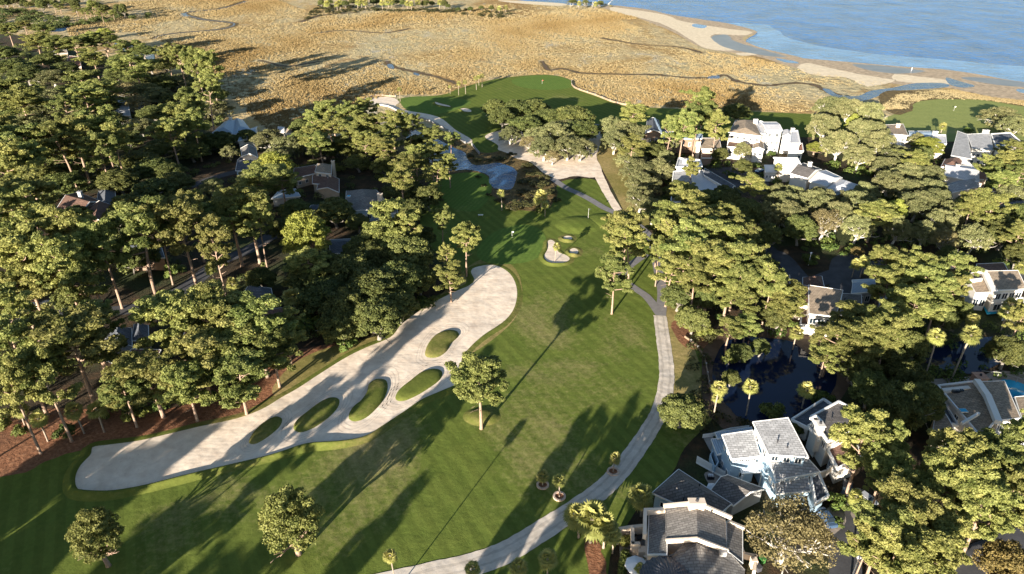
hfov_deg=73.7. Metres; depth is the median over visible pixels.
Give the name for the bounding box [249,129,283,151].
live oak
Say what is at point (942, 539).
pine tree
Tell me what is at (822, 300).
house
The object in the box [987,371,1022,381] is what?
pool fence
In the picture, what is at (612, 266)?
pine tree
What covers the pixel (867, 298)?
window
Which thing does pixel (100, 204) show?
house
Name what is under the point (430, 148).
pine tree
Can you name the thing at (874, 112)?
live oak
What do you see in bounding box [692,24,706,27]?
tidal pool
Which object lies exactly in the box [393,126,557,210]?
creek bank
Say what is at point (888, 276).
pine tree
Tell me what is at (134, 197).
oak tree
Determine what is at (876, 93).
tidal pool
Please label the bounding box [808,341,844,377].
pine tree
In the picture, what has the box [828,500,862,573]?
road
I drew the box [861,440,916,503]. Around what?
pine tree
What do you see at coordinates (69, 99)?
pine tree
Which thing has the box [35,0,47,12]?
oak tree
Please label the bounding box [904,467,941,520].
pine tree
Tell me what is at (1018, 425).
pine tree
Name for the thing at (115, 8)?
oak tree
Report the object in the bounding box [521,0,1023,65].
sea
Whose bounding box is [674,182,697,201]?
pine tree
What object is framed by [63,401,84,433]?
palm tree
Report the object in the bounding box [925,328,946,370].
palm tree
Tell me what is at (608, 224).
pine tree
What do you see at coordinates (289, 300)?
palm tree
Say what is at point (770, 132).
house
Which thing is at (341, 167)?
shrub
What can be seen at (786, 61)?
tidal pool
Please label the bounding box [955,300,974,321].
oak tree
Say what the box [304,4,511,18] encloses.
marsh scrub
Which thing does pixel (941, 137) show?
house
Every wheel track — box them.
[411,315,663,573]
[449,316,670,573]
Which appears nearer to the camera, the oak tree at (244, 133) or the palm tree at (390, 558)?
the palm tree at (390, 558)
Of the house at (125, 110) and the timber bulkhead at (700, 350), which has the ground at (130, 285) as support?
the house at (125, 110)
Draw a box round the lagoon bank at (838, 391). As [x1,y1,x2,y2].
[701,324,849,430]
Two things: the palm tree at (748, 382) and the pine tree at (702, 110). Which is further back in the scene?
the pine tree at (702, 110)
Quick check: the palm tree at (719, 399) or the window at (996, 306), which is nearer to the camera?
the palm tree at (719, 399)
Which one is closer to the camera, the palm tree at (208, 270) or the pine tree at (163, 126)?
the palm tree at (208, 270)
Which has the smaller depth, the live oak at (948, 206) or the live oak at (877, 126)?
the live oak at (948, 206)
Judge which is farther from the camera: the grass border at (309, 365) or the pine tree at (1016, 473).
the grass border at (309, 365)
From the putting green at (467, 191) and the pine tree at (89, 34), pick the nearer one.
the putting green at (467, 191)
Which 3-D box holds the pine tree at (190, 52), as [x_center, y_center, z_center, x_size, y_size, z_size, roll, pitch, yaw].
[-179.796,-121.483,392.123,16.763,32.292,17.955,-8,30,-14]
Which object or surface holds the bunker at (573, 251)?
on the fairway at (438, 479)
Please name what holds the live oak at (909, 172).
on the ground at (130, 285)
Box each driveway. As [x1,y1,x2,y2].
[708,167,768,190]
[824,506,845,535]
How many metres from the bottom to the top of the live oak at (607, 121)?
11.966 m
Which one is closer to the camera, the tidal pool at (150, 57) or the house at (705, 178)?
the house at (705, 178)
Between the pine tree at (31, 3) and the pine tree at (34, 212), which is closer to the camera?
the pine tree at (34, 212)
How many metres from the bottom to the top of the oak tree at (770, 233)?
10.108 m
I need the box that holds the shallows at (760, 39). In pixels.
[746,27,811,58]
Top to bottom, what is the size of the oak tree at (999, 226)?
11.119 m
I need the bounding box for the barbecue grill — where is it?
[707,474,714,479]
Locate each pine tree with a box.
[0,22,19,44]
[0,76,27,124]
[0,81,51,119]
[0,113,18,125]
[0,122,46,148]
[0,134,47,199]
[0,139,39,175]
[0,165,62,228]
[0,183,36,229]
[0,215,22,230]
[0,222,62,310]
[0,256,53,341]
[0,281,36,349]
[0,313,49,415]
[0,352,42,454]
[2,203,60,270]
[12,298,128,408]
[13,340,83,442]
[14,20,33,34]
[17,231,93,304]
[18,32,51,64]
[19,127,58,174]
[24,1,34,9]
[31,24,56,34]
[34,118,84,186]
[34,204,108,298]
[36,34,70,54]
[42,258,110,303]
[44,93,86,117]
[50,0,58,13]
[54,3,66,13]
[55,35,91,66]
[56,114,95,182]
[57,69,112,104]
[64,505,125,567]
[65,81,110,114]
[71,5,80,16]
[71,47,106,80]
[71,217,132,308]
[73,111,104,170]
[74,104,121,166]
[75,130,120,190]
[79,31,102,46]
[80,299,126,365]
[83,6,95,16]
[84,31,115,58]
[85,0,98,16]
[86,79,127,104]
[94,7,107,21]
[95,28,118,51]
[96,369,152,427]
[100,121,139,167]
[100,342,183,418]
[104,53,159,83]
[106,195,192,295]
[108,10,116,19]
[111,39,145,65]
[127,287,204,360]
[138,194,215,283]
[144,117,188,163]
[146,195,176,284]
[152,43,176,90]
[152,358,219,421]
[158,96,200,141]
[159,324,238,403]
[160,44,187,86]
[167,279,241,357]
[173,86,205,110]
[175,188,205,262]
[176,107,209,161]
[178,46,208,96]
[185,317,278,384]
[191,73,225,130]
[192,48,225,99]
[194,213,234,295]
[197,191,262,267]
[200,349,269,414]
[212,185,274,263]
[226,290,298,378]
[235,160,286,211]
[242,196,273,266]
[248,325,302,387]
[251,151,296,185]
[257,484,324,560]
[258,166,302,202]
[266,305,307,363]
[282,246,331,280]
[294,126,324,158]
[295,130,335,162]
[300,108,326,129]
[312,113,349,157]
[313,99,342,135]
[332,100,365,138]
[334,117,370,144]
[351,130,372,168]
[353,113,387,157]
[355,97,381,114]
[362,197,420,246]
[363,133,399,176]
[371,123,404,158]
[378,109,415,156]
[379,162,414,198]
[387,152,428,180]
[397,112,425,143]
[398,208,422,236]
[401,144,429,183]
[416,124,447,143]
[421,140,448,180]
[422,161,450,187]
[430,203,454,242]
[433,260,465,302]
[435,242,456,262]
[439,153,458,187]
[443,132,460,153]
[443,351,509,429]
[449,221,481,276]
[595,253,634,314]
[600,220,618,243]
[601,207,649,262]
[606,222,649,278]
[616,133,650,161]
[618,102,649,122]
[645,212,672,266]
[646,234,669,286]
[647,251,686,306]
[649,199,689,230]
[650,216,684,281]
[658,114,683,150]
[659,218,706,271]
[668,108,704,156]
[669,186,711,208]
[669,202,727,258]
[669,254,713,304]
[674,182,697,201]
[678,86,718,133]
[678,237,740,310]
[681,156,701,182]
[685,101,714,156]
[687,215,743,242]
[703,108,730,160]
[706,264,752,316]
[708,202,750,221]
[710,201,740,218]
[714,315,752,345]
[716,239,761,310]
[723,284,762,316]
[724,214,762,242]
[725,261,767,312]
[729,172,769,197]
[735,312,763,342]
[749,243,771,256]
[751,254,779,305]
[753,260,791,327]
[759,286,808,334]
[762,279,808,305]
[805,141,822,154]
[808,319,862,376]
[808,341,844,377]
[828,316,898,381]
[828,403,901,497]
[829,299,869,337]
[837,498,914,573]
[841,113,862,128]
[846,510,890,573]
[853,198,902,242]
[860,519,927,573]
[861,263,909,305]
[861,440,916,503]
[863,313,911,363]
[864,244,908,303]
[865,298,914,350]
[868,418,910,497]
[870,465,943,532]
[875,503,972,573]
[883,199,908,221]
[885,282,948,329]
[892,149,932,169]
[893,244,945,284]
[899,261,956,328]
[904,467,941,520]
[909,137,945,153]
[913,426,987,471]
[920,440,1011,520]
[920,452,981,503]
[924,496,980,572]
[925,276,962,335]
[937,251,985,296]
[942,271,972,325]
[952,469,1023,552]
[953,189,988,224]
[970,187,1018,225]
[972,153,1004,187]
[977,422,1023,492]
[985,166,1019,192]
[991,149,1023,169]
[992,138,1023,158]
[993,460,1023,532]
[997,219,1023,263]
[999,408,1023,469]
[1001,161,1023,187]
[1002,298,1023,336]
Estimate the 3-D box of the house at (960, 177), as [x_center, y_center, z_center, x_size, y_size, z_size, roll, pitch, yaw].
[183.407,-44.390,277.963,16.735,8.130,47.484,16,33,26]
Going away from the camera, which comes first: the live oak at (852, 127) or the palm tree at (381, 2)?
the live oak at (852, 127)
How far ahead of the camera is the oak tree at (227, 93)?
397.95 m
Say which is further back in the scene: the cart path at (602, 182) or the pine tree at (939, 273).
the cart path at (602, 182)
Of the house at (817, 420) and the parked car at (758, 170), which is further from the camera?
the parked car at (758, 170)
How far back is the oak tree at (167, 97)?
382.74 m
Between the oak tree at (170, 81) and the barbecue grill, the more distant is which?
the oak tree at (170, 81)
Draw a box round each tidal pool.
[52,26,68,31]
[115,43,154,58]
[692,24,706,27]
[776,58,797,62]
[823,83,949,100]
[945,78,973,87]
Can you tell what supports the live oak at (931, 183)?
on the ground at (130, 285)
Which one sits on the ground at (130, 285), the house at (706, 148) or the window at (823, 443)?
the house at (706, 148)
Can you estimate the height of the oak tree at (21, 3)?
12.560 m
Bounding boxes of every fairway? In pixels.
[0,173,711,573]
[398,75,875,152]
[884,99,1023,141]
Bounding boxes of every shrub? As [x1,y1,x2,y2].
[0,415,12,431]
[10,424,29,436]
[51,423,75,438]
[94,404,119,419]
[119,404,151,422]
[150,400,170,411]
[163,264,186,277]
[208,390,220,400]
[291,313,320,330]
[331,163,345,171]
[335,337,358,352]
[383,184,396,197]
[414,295,438,310]
[695,326,714,336]
[721,350,738,364]
[758,402,786,418]
[766,151,775,156]
[801,253,819,264]
[810,389,836,402]
[826,492,846,511]
[834,516,844,528]
[840,500,859,515]
[962,127,974,131]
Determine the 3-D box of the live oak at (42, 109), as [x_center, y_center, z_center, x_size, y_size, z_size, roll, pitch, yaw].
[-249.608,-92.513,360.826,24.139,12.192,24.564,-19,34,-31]
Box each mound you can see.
[463,407,500,425]
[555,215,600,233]
[588,213,613,225]
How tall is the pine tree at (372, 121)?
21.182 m
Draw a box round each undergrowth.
[0,43,437,394]
[651,153,1023,382]
[685,330,878,445]
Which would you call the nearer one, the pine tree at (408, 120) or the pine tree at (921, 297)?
the pine tree at (921, 297)
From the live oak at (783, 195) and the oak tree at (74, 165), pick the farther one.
the oak tree at (74, 165)
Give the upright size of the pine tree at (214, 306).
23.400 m
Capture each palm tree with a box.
[13,402,30,424]
[28,409,49,441]
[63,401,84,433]
[85,399,109,432]
[204,260,218,278]
[226,277,241,294]
[281,287,299,315]
[324,0,329,7]
[362,0,368,8]
[379,0,384,9]
[382,548,397,573]
[463,560,480,573]
[496,189,504,210]
[508,556,528,573]
[533,189,548,206]
[535,469,549,484]
[537,547,558,573]
[541,201,549,208]
[551,474,564,496]
[552,243,560,258]
[562,502,588,538]
[574,498,608,543]
[584,498,607,521]
[590,511,619,548]
[605,526,622,553]
[609,452,620,471]
[626,482,654,516]
[633,562,642,573]
[710,380,727,415]
[710,393,722,410]
[742,378,759,415]
[774,163,782,177]
[788,325,804,349]
[797,381,814,408]
[847,488,863,506]
[849,258,861,277]
[859,255,870,277]
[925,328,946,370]
[938,122,946,133]
[950,324,982,379]
[965,313,980,335]
[997,305,1011,330]
[1001,297,1017,327]
[1012,262,1023,274]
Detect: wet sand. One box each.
[711,34,785,56]
[853,64,923,73]
[961,77,1023,86]
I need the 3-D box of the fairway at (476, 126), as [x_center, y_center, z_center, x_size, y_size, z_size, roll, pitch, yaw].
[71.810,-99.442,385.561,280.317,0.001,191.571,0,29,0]
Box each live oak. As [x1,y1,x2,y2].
[12,112,49,127]
[17,103,64,119]
[30,69,69,86]
[36,89,68,107]
[63,109,97,116]
[121,118,156,135]
[125,82,161,96]
[142,87,173,102]
[163,73,195,89]
[198,178,223,195]
[203,100,235,119]
[218,145,239,160]
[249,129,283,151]
[260,147,289,160]
[266,136,304,160]
[498,126,522,144]
[524,126,544,141]
[527,136,560,160]
[538,122,574,142]
[550,136,584,160]
[551,119,581,135]
[565,137,597,160]
[598,115,619,135]
[600,130,625,154]
[606,123,627,141]
[612,120,643,137]
[612,151,647,166]
[618,158,655,181]
[624,171,662,194]
[625,186,654,212]
[634,124,660,140]
[639,197,660,224]
[644,157,675,181]
[655,149,675,163]
[662,137,679,153]
[733,142,751,159]
[756,200,782,226]
[761,189,801,217]
[765,183,786,198]
[771,199,808,230]
[779,185,807,202]
[799,188,834,217]
[804,113,841,142]
[809,96,851,121]
[811,186,838,207]
[818,129,858,161]
[825,201,855,233]
[830,98,867,123]
[835,189,856,204]
[838,190,876,213]
[841,213,878,243]
[842,144,876,169]
[843,118,872,143]
[850,101,887,123]
[854,120,890,144]
[854,181,881,199]
[862,130,896,161]
[869,156,899,178]
[870,170,904,197]
[878,145,912,167]
[880,216,913,245]
[887,162,927,183]
[889,178,925,198]
[898,190,938,221]
[905,132,924,146]
[907,219,940,247]
[912,165,948,189]
[919,178,951,196]
[925,208,959,232]
[927,188,952,219]
[939,199,967,227]
[953,222,995,254]
[969,211,1010,225]
[976,106,1023,127]
[994,116,1023,136]
[996,184,1023,202]
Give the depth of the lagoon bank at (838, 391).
168.56 m
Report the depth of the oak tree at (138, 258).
210.34 m
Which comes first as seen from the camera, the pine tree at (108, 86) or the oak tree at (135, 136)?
the oak tree at (135, 136)
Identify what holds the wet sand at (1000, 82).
on the tidal flat at (999, 91)
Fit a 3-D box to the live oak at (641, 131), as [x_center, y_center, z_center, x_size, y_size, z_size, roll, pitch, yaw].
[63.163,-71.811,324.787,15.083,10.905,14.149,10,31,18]
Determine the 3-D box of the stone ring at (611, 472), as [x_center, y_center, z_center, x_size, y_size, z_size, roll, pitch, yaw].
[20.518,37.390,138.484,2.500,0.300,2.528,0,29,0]
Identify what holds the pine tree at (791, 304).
on the lagoon bank at (838, 391)
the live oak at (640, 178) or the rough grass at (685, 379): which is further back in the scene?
the live oak at (640, 178)
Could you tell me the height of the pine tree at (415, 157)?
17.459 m
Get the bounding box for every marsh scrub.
[0,7,152,29]
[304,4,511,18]
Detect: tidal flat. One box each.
[603,5,800,66]
[788,58,1023,99]
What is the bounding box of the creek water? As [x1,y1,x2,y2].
[155,2,242,37]
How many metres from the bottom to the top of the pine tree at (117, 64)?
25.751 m
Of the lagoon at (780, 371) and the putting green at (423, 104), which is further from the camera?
the putting green at (423, 104)
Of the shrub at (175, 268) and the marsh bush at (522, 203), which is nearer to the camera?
the shrub at (175, 268)
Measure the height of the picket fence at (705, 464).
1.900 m
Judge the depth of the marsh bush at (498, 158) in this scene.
310.11 m
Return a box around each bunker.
[62,263,522,501]
[433,102,451,107]
[457,108,473,112]
[538,238,574,266]
[558,234,576,242]
[564,246,582,257]
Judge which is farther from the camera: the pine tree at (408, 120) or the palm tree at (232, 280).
the pine tree at (408, 120)
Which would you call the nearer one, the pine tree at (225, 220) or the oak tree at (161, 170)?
the pine tree at (225, 220)
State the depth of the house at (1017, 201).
249.22 m
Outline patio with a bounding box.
[743,548,757,573]
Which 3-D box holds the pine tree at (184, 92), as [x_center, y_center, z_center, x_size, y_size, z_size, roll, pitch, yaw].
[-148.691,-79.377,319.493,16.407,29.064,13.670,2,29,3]
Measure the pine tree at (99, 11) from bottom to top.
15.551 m
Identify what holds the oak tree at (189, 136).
on the ground at (130, 285)
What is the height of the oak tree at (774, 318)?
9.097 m
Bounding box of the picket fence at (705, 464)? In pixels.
[696,456,725,476]
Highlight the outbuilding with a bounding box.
[310,205,318,215]
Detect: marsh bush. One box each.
[492,156,505,159]
[493,197,505,202]
[505,204,522,210]
[511,199,532,206]
[515,188,529,194]
[517,178,531,183]
[520,162,533,166]
[522,190,542,198]
[523,170,542,175]
[529,180,549,187]
[539,175,549,179]
[543,188,557,194]
[550,196,561,201]
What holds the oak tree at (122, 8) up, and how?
on the marsh
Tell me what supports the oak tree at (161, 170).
on the ground at (130, 285)
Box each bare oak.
[109,81,139,96]
[121,95,151,111]
[519,135,535,148]
[543,149,560,164]
[743,493,839,573]
[809,208,842,240]
[930,227,958,249]
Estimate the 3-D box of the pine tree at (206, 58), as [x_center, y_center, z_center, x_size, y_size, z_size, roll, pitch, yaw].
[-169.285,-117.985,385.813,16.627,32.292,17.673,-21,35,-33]
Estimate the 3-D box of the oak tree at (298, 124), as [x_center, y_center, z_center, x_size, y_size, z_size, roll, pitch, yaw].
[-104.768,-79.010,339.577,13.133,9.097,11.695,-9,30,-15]
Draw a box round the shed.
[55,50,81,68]
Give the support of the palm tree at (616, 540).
on the ground at (130, 285)
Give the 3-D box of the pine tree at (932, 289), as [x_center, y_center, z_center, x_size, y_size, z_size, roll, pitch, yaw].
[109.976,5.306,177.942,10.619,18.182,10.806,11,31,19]
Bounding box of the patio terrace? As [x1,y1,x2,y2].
[617,524,647,573]
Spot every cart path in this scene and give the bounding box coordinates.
[377,315,674,573]
[550,178,666,315]
[590,167,620,210]
[617,254,663,314]
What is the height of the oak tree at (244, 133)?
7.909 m
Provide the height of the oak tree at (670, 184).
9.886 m
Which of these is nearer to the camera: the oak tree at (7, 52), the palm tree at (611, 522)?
the palm tree at (611, 522)
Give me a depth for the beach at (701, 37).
644.16 m
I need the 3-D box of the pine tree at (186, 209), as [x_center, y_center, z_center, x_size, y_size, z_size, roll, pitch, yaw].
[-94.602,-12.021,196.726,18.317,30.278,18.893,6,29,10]
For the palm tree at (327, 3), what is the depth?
769.94 m
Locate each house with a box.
[57,190,115,221]
[101,345,161,383]
[105,324,151,348]
[114,100,131,124]
[131,245,164,270]
[212,116,257,147]
[235,144,257,175]
[243,286,282,315]
[294,159,339,198]
[329,239,350,253]
[346,189,397,220]
[639,498,744,573]
[642,117,661,158]
[652,469,765,514]
[664,131,720,164]
[671,157,735,203]
[702,417,828,514]
[727,118,764,162]
[757,120,782,153]
[763,157,857,194]
[779,127,803,160]
[790,398,860,483]
[792,276,861,336]
[850,279,887,306]
[886,122,909,151]
[907,130,946,158]
[928,372,1023,445]
[941,158,986,199]
[950,129,1019,165]
[960,262,1023,320]
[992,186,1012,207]
[1004,200,1023,205]
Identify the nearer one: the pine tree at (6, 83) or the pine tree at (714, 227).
the pine tree at (714, 227)
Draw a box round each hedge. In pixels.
[617,548,631,573]
[618,534,630,547]
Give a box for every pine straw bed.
[0,339,359,476]
[584,537,606,573]
[671,320,710,348]
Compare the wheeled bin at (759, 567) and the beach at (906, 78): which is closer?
the wheeled bin at (759, 567)
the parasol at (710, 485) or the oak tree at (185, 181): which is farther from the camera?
the oak tree at (185, 181)
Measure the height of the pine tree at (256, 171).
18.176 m
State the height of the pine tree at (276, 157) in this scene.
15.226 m
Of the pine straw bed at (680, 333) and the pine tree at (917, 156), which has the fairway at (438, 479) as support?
the pine straw bed at (680, 333)
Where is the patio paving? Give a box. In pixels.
[704,471,719,483]
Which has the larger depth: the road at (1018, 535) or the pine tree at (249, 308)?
the pine tree at (249, 308)
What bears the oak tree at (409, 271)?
on the ground at (130, 285)
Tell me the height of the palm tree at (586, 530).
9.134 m
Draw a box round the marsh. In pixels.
[0,0,959,137]
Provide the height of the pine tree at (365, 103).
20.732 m
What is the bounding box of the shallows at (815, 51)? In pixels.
[728,23,1023,76]
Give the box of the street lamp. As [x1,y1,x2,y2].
[852,555,861,573]
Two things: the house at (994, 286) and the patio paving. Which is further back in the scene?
the house at (994, 286)
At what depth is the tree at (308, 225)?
207.02 m
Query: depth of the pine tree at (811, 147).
314.02 m
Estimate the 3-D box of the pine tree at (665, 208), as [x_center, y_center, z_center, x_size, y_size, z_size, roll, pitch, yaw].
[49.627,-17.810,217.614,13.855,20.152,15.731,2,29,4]
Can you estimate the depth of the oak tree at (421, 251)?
204.83 m
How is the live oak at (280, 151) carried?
on the ground at (130, 285)
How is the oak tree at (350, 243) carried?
on the ground at (130, 285)
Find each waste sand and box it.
[370,97,471,142]
[485,130,601,178]
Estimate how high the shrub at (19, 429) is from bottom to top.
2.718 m
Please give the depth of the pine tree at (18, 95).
331.50 m
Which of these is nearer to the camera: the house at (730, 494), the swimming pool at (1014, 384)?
the house at (730, 494)
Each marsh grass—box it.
[66,0,636,42]
[161,18,881,129]
[883,89,1023,109]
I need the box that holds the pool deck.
[931,371,1023,384]
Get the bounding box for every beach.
[498,0,566,5]
[610,7,751,50]
[736,53,756,55]
[797,63,895,86]
[892,74,948,83]
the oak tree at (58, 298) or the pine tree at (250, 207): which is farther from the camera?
the pine tree at (250, 207)
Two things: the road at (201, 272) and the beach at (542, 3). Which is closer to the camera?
the road at (201, 272)
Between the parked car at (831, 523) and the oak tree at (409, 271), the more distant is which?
the oak tree at (409, 271)
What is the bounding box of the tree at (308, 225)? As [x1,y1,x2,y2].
[279,209,331,253]
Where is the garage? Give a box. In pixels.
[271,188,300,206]
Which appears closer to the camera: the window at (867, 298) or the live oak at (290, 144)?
the window at (867, 298)
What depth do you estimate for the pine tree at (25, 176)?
216.80 m
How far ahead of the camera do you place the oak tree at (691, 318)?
179.11 m
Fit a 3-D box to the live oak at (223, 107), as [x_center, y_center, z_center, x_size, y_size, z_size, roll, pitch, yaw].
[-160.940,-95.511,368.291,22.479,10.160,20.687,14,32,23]
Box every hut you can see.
[278,126,284,135]
[285,128,292,135]
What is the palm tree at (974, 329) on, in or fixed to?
on the ground at (130, 285)
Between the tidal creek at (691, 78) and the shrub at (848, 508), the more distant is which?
the tidal creek at (691, 78)
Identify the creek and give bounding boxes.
[150,1,242,38]
[154,2,241,37]
[257,60,320,66]
[258,60,317,65]
[298,12,358,21]
[318,28,410,32]
[383,61,456,83]
[406,130,516,189]
[540,61,841,94]
[542,61,822,89]
[600,38,702,53]
[603,38,701,52]
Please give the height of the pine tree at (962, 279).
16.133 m
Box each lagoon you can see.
[712,337,836,421]
[925,335,1008,373]
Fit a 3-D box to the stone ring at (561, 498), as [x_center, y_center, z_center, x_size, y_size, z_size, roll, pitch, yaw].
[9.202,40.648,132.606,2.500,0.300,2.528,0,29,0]
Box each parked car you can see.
[755,168,763,172]
[816,507,837,528]
[840,479,853,497]
[857,488,877,505]
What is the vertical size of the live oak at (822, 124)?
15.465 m
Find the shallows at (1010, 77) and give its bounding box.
[843,61,1023,81]
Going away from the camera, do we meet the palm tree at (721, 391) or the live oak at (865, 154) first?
the palm tree at (721, 391)
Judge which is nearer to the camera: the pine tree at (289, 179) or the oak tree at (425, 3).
the pine tree at (289, 179)
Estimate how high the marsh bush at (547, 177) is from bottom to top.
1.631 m
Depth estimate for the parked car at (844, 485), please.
132.85 m
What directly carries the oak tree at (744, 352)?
on the lagoon bank at (838, 391)
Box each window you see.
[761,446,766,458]
[770,456,778,461]
[782,457,790,462]
[794,458,802,463]
[808,318,816,323]
[820,439,825,449]
[864,295,870,301]
[972,299,979,305]
[978,299,985,306]
[991,304,1000,310]
[993,293,1001,299]
[1000,293,1008,299]
[1008,292,1015,297]
[1015,292,1021,298]
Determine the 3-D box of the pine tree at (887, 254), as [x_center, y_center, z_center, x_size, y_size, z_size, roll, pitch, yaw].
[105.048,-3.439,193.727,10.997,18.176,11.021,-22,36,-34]
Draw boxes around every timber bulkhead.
[363,94,395,99]
[371,103,465,143]
[471,142,479,153]
[571,79,625,104]
[684,336,716,406]
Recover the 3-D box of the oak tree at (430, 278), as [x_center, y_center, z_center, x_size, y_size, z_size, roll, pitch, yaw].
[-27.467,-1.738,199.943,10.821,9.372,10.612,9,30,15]
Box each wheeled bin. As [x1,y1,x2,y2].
[756,563,762,572]
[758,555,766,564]
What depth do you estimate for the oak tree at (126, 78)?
427.53 m
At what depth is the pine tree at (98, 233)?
182.60 m
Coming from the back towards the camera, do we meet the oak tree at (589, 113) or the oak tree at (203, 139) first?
the oak tree at (589, 113)
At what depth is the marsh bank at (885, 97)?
410.10 m
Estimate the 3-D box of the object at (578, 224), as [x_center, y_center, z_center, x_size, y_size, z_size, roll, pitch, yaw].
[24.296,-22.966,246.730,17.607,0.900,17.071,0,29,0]
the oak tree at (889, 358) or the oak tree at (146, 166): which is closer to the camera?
the oak tree at (889, 358)
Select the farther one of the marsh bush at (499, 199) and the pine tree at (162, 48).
the pine tree at (162, 48)
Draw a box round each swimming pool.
[984,306,997,314]
[1002,379,1023,391]
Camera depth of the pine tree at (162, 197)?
201.93 m
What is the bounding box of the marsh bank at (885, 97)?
[879,90,1022,114]
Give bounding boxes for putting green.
[401,96,470,114]
[441,172,491,211]
[477,225,545,263]
[512,75,572,89]
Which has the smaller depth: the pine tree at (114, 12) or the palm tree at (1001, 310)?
the palm tree at (1001, 310)
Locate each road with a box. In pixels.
[3,234,276,328]
[162,170,236,192]
[758,251,1023,284]
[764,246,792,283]
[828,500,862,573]
[829,253,861,292]
[940,528,1023,573]
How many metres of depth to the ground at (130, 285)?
215.07 m
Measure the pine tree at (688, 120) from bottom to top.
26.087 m
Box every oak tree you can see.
[0,0,11,8]
[0,45,21,59]
[0,58,33,73]
[0,107,28,115]
[4,64,48,85]
[18,0,27,7]
[29,52,63,67]
[33,165,63,192]
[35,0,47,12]
[39,153,66,167]
[41,170,90,195]
[49,61,81,75]
[49,287,96,311]
[52,155,97,175]
[63,204,93,212]
[69,0,80,11]
[76,148,120,171]
[89,102,121,111]
[93,167,141,193]
[97,111,130,124]
[99,208,121,232]
[101,4,109,10]
[101,68,125,82]
[106,53,134,62]
[106,192,144,210]
[112,4,118,12]
[112,150,159,167]
[116,251,140,274]
[118,3,127,14]
[120,130,146,150]
[121,72,151,83]
[128,246,161,273]
[129,177,178,199]
[132,45,155,58]
[132,157,175,178]
[134,105,170,120]
[140,139,175,156]
[147,75,179,88]
[150,162,189,178]
[152,58,175,73]
[158,93,179,103]
[159,171,195,193]
[171,133,193,141]
[173,141,210,162]
[186,78,205,90]
[189,132,223,154]
[205,89,230,99]
[205,131,238,148]
[236,129,256,142]
[245,267,276,287]
[266,217,286,240]
[277,198,311,216]
[281,262,324,291]
[287,130,307,148]
[288,118,311,131]
[296,276,345,314]
[305,141,339,160]
[306,249,336,262]
[312,196,355,227]
[315,308,355,344]
[317,0,323,4]
[317,286,369,328]
[320,252,380,282]
[330,138,354,158]
[340,237,369,253]
[342,0,349,7]
[342,267,405,305]
[344,153,372,172]
[344,240,390,267]
[345,213,369,233]
[348,296,408,340]
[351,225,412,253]
[353,144,383,156]
[369,156,394,176]
[376,260,426,294]
[381,236,436,266]
[387,289,420,319]
[392,180,422,198]
[398,198,429,217]
[404,134,426,148]
[411,224,436,243]
[414,185,444,210]
[414,265,437,295]
[421,0,427,7]
[440,0,447,8]
[480,99,505,120]
[488,107,515,128]
[505,99,533,116]
[509,115,543,134]
[518,99,550,113]
[529,109,561,127]
[555,105,595,120]
[566,119,599,138]
[579,110,593,122]
[643,140,665,160]
[657,392,704,428]
[660,282,694,311]
[665,179,684,197]
[674,305,710,334]
[692,289,717,309]
[696,189,723,210]
[710,148,729,162]
[714,184,740,194]
[719,192,741,205]
[721,103,752,123]
[721,369,741,386]
[727,343,753,362]
[731,158,752,175]
[735,197,765,224]
[750,338,770,356]
[756,222,782,250]
[759,305,788,335]
[781,214,819,245]
[790,419,803,434]
[838,355,879,385]
[848,368,889,410]
[864,379,934,430]
[874,346,906,378]
[888,361,934,383]
[899,330,934,363]
[912,146,934,162]
[913,380,947,427]
[927,305,961,331]
[935,245,957,258]
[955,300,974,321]
[971,224,997,250]
[983,218,1023,250]
[984,334,1023,369]
[1000,203,1023,222]
[1002,242,1023,268]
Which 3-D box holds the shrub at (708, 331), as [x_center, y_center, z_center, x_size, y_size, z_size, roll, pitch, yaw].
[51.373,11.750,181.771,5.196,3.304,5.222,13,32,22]
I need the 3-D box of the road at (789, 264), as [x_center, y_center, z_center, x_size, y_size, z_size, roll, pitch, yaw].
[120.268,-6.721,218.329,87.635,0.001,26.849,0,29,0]
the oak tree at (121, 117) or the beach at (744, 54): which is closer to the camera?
the oak tree at (121, 117)
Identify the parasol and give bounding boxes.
[625,555,645,573]
[707,483,713,488]
[1008,388,1023,402]
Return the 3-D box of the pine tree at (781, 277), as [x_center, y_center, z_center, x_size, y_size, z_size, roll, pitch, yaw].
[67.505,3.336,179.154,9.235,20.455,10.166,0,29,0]
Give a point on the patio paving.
(716, 478)
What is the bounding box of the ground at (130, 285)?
[0,33,1023,573]
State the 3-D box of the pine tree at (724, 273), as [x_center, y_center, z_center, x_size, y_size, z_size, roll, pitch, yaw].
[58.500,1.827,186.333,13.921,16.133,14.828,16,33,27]
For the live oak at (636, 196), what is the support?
on the rough grass at (608, 165)
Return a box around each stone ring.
[536,482,548,489]
[553,491,565,501]
[607,466,619,475]
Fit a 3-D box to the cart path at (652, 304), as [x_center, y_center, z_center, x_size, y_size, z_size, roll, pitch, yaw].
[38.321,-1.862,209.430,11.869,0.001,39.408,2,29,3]
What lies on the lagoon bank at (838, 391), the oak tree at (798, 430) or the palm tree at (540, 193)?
the oak tree at (798, 430)
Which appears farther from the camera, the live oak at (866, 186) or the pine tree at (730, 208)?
the live oak at (866, 186)
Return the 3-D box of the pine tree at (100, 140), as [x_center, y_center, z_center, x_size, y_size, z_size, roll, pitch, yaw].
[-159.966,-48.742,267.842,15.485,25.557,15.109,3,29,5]
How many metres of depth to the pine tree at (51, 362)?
136.69 m

